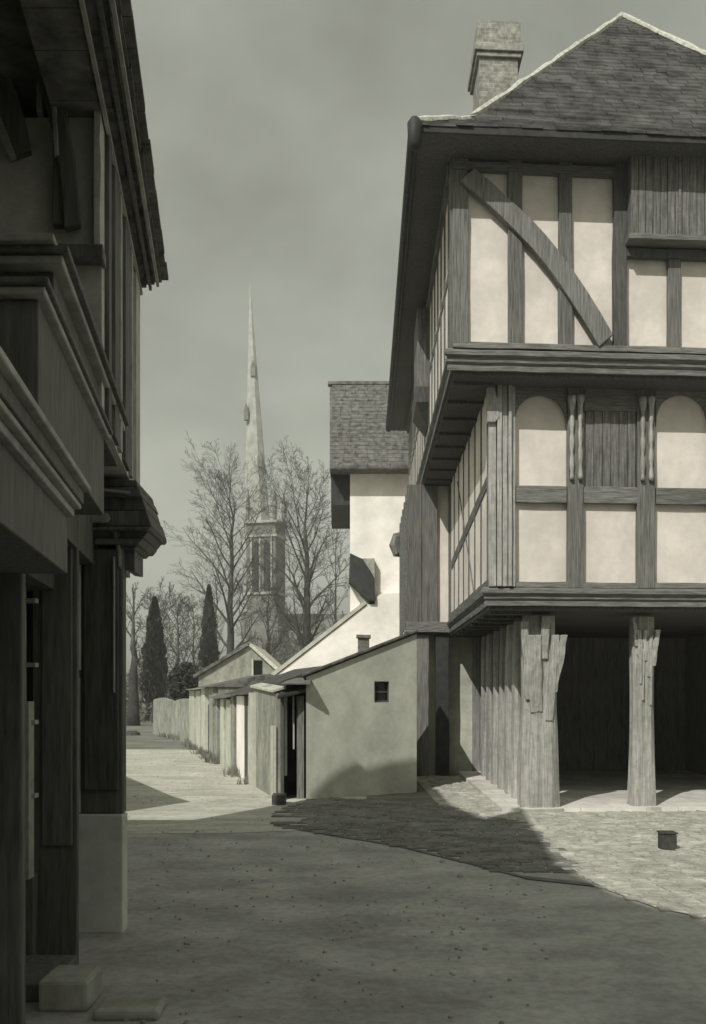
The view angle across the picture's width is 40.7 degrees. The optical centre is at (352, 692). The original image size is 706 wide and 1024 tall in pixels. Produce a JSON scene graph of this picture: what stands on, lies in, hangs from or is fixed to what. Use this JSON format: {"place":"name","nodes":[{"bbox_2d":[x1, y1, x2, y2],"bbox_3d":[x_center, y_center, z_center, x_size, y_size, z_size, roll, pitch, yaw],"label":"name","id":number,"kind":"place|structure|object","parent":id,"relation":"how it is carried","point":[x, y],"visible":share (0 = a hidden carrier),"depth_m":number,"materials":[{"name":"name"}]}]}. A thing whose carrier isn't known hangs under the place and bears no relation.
{"place":"outdoors","nodes":[
{"label":"outdoors","id":0,"kind":"place"},
{"bbox_2d":[0,0,167,1023],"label":"shop house","id":1,"kind":"structure","parent":0,"point":[83,263],"depth_m":6.25,"materials":[{"name":"paint"}]},
{"bbox_2d":[26,592,32,700],"bbox_3d":[-2.730,0.000,7.100,0.802,2.750,0.050,0,0,0],"label":"shop window","id":2,"kind":"structure","parent":1,"relation":"in","point":[29,606],"depth_m":7.07,"materials":[{"name":"black glass"}]},
{"bbox_2d":[125,749,365,833],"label":"lane","id":3,"kind":"structure","parent":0,"point":[187,813],"depth_m":17.70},
{"bbox_2d":[156,732,248,784],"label":"weeds","id":4,"kind":"object","parent":3,"relation":"on","point":[214,759],"visible":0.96,"depth_m":27.86,"materials":[{"name":"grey plant"}]},
{"bbox_2d":[207,691,231,768],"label":"cottage","id":5,"kind":"structure","parent":3,"relation":"on","point":[222,726],"depth_m":25.81,"materials":[{"name":"white paint"}]},
{"bbox_2d":[195,674,275,755],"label":"cottage","id":6,"kind":"structure","parent":3,"relation":"on","point":[207,721],"depth_m":28.77,"materials":[{"name":"wood"}]},
{"bbox_2d":[208,704,208,752],"bbox_3d":[-4.489,1.188,29.909,0.070,1.625,0.603,0,0,-15],"label":"door","id":7,"kind":"structure","parent":6,"relation":"in","point":[208,704],"depth_m":30.05,"materials":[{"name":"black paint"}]},
{"bbox_2d":[249,683,284,798],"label":"stone store","id":8,"kind":"structure","parent":3,"relation":"on","point":[264,738],"depth_m":18.98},
{"bbox_2d":[224,666,320,780],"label":"cottage","id":9,"kind":"structure","parent":3,"relation":"on","point":[240,728],"depth_m":22.36,"materials":[{"name":"white paint"}]},
{"bbox_2d":[272,678,310,804],"bbox_3d":[-1.107,0.856,17.781,0.658,2.288,1.938,0,0,0],"label":"porch","id":10,"kind":"object","parent":3,"relation":"on","point":[291,696],"visible":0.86,"depth_m":17.88,"materials":[{"name":"black paint"}]},
{"bbox_2d":[284,692,305,794],"bbox_3d":[-1.126,0.988,18.688,0.428,2.025,0.125,0,0,0],"label":"door","id":11,"kind":"structure","parent":10,"relation":"in","point":[290,781],"depth_m":18.63,"materials":[{"name":"black paint"}]},
{"bbox_2d":[122,750,549,1023],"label":"loose stones","id":12,"kind":"object","parent":3,"relation":"on","point":[331,969],"visible":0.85,"depth_m":8.79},
{"bbox_2d":[241,287,346,660],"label":"church","id":13,"kind":"structure","parent":0,"point":[254,432],"depth_m":163.91,"materials":[{"name":"stone"}]},
{"bbox_2d":[126,708,528,827],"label":"ground","id":14,"kind":"structure","parent":0,"point":[146,738],"depth_m":35.93,"materials":[{"name":"grey soil"}]},
{"bbox_2d":[126,730,139,735],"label":"stone","id":15,"kind":"object","parent":14,"relation":"on","point":[131,733],"visible":0.86,"depth_m":44.35,"materials":[{"name":"stone"}]},
{"bbox_2d":[126,582,146,725],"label":"bare tree","id":16,"kind":"object","parent":14,"relation":"on","point":[133,716],"visible":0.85,"depth_m":57.34,"materials":[{"name":"grey plant"}]},
{"bbox_2d":[145,703,149,720],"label":"gate post","id":17,"kind":"object","parent":14,"relation":"on","point":[147,717],"visible":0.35,"depth_m":67.33,"materials":[{"name":"grey"}]},
{"bbox_2d":[138,596,168,722],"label":"conifer","id":18,"kind":"object","parent":14,"relation":"on","point":[153,674],"visible":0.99,"depth_m":62.09,"materials":[{"name":"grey plant"}]},
{"bbox_2d":[127,587,182,674],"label":"bare tree","id":19,"kind":"object","parent":14,"relation":"on","point":[148,606],"visible":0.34,"depth_m":82.62,"materials":[{"name":"grey plant"}]},
{"bbox_2d":[153,698,188,741],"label":"garden wall","id":20,"kind":"structure","parent":14,"relation":"on","point":[170,716],"depth_m":41.29,"materials":[{"name":"grey wood"}]},
{"bbox_2d":[140,576,216,671],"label":"bare tree","id":21,"kind":"object","parent":14,"relation":"on","point":[178,643],"visible":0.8,"depth_m":69.86,"materials":[{"name":"grey plant"}]},
{"bbox_2d":[166,661,198,699],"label":"evergreen bush","id":22,"kind":"object","parent":14,"relation":"on","point":[180,680],"visible":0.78,"depth_m":51.90,"materials":[{"name":"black plant"}]},
{"bbox_2d":[186,688,200,748],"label":"cottage","id":23,"kind":"structure","parent":14,"relation":"on","point":[195,716],"depth_m":34.23,"materials":[{"name":"white paint"}]},
{"bbox_2d":[164,595,223,667],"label":"bare tree","id":24,"kind":"object","parent":14,"relation":"on","point":[193,655],"visible":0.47,"depth_m":74.82,"materials":[{"name":"grey plant"}]},
{"bbox_2d":[198,584,220,669],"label":"conifer","id":25,"kind":"object","parent":14,"relation":"on","point":[210,654],"visible":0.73,"depth_m":79.63,"materials":[{"name":"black plant"}]},
{"bbox_2d":[189,557,242,657],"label":"bare tree","id":26,"kind":"object","parent":14,"relation":"on","point":[221,629],"visible":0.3,"depth_m":104.78,"materials":[{"name":"grey plant"}]},
{"bbox_2d":[126,626,317,722],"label":"undergrowth","id":27,"kind":"object","parent":14,"relation":"on","point":[284,651],"visible":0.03,"depth_m":92.17,"materials":[{"name":"grey plant"}]},
{"bbox_2d":[161,430,292,654],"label":"bare tree","id":28,"kind":"object","parent":14,"relation":"on","point":[231,624],"visible":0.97,"depth_m":91.98,"materials":[{"name":"grey plant"}]},
{"bbox_2d":[193,643,280,686],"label":"gabled cottage","id":29,"kind":"structure","parent":14,"relation":"on","point":[246,659],"depth_m":34.38,"materials":[{"name":"paint"}]},
{"bbox_2d":[252,659,261,675],"bbox_3d":[-3.456,-0.876,34.350,0.396,0.672,0.100,0,0,0],"label":"window","id":30,"kind":"structure","parent":29,"relation":"in","point":[256,664],"depth_m":34.34,"materials":[{"name":"black glass"}]},
{"bbox_2d":[234,552,295,663],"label":"bare tree","id":31,"kind":"object","parent":14,"relation":"on","point":[277,591],"visible":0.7,"depth_m":99.80,"materials":[{"name":"grey plant"}]},
{"bbox_2d":[244,438,349,654],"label":"bare tree","id":32,"kind":"object","parent":14,"relation":"on","point":[305,638],"visible":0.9,"depth_m":87.02,"materials":[{"name":"grey plant"}]},
{"bbox_2d":[314,526,349,632],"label":"bare tree","id":33,"kind":"object","parent":14,"relation":"on","point":[334,607],"visible":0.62,"depth_m":77.41,"materials":[{"name":"grey plant"}]},
{"bbox_2d":[271,381,408,675],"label":"white house","id":34,"kind":"structure","parent":14,"relation":"on","point":[369,464],"depth_m":33.12,"materials":[{"name":"paint"}]},
{"bbox_2d":[360,558,374,604],"bbox_3d":[0.491,-3.827,32.934,0.503,1.576,0.369,0,0,0],"label":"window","id":35,"kind":"structure","parent":34,"relation":"in","point":[370,562],"depth_m":32.75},
{"bbox_2d":[302,629,417,798],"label":"outbuilding","id":36,"kind":"structure","parent":14,"relation":"on","point":[361,721],"depth_m":18.43,"materials":[{"name":"beige paint"}]},
{"bbox_2d":[374,681,388,701],"bbox_3d":[0.559,-0.013,18.732,0.370,0.411,0.053,0,0,-31],"label":"window","id":37,"kind":"structure","parent":36,"relation":"in","point":[381,688],"depth_m":18.73,"materials":[{"name":"black glass"}]},
{"bbox_2d":[25,804,705,1023],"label":"road","id":38,"kind":"structure","parent":0,"point":[615,958],"depth_m":7.57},
{"bbox_2d":[39,965,101,1011],"bbox_3d":[-1.812,1.900,6.125,0.311,0.200,0.375,0,0,0],"label":"doorstep","id":39,"kind":"object","parent":38,"relation":"on","point":[70,988],"visible":1,"depth_m":5.94,"materials":[{"name":"stone"}]},
{"bbox_2d":[93,996,166,1020],"bbox_3d":[-1.384,1.966,5.925,0.406,0.069,0.300,0,0,0],"label":"doorstep","id":40,"kind":"object","parent":38,"relation":"on","point":[130,1008],"visible":1,"depth_m":5.82,"materials":[{"name":"stone"}]},
{"bbox_2d":[270,797,590,882],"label":"margin cobbles","id":41,"kind":"object","parent":38,"relation":"on","point":[500,846],"visible":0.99,"depth_m":13.63,"materials":[{"name":"stone"}]},
{"bbox_2d":[273,825,594,885],"bbox_3d":[0.649,1.984,12.058,0.371,0.001,5.904,0,0,-37],"label":"gutter","id":42,"kind":"object","parent":38,"relation":"on","point":[544,879],"visible":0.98,"depth_m":11.05,"materials":[{"name":"grey stone"}]},
{"bbox_2d":[126,0,705,679],"label":"sky","id":43,"kind":"structure","parent":0,"point":[278,133],"materials":[{"name":"grey"}]},
{"bbox_2d":[420,776,509,816],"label":"cobbled pavement","id":44,"kind":"structure","parent":0,"point":[455,790],"depth_m":18.21,"materials":[{"name":"stone"}]},
{"bbox_2d":[417,774,705,913],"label":"pavement","id":45,"kind":"structure","parent":0,"point":[425,784],"depth_m":17.01,"materials":[{"name":"grey stone"}]},
{"bbox_2d":[386,12,705,812],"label":"market house","id":46,"kind":"structure","parent":45,"relation":"on","point":[546,400],"depth_m":15.52,"materials":[{"name":"paint"}]},
{"bbox_2d":[479,810,705,917],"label":"cobbled pavement","id":47,"kind":"structure","parent":0,"point":[689,850],"depth_m":11.87,"materials":[{"name":"stone"}]},
{"bbox_2d":[657,830,677,849],"bbox_3d":[3.971,1.871,12.028,0.208,0.229,0.208,0,0,0],"label":"iron box","id":48,"kind":"object","parent":47,"relation":"on","point":[667,839],"visible":1,"depth_m":11.93,"materials":[{"name":"grey metal"}]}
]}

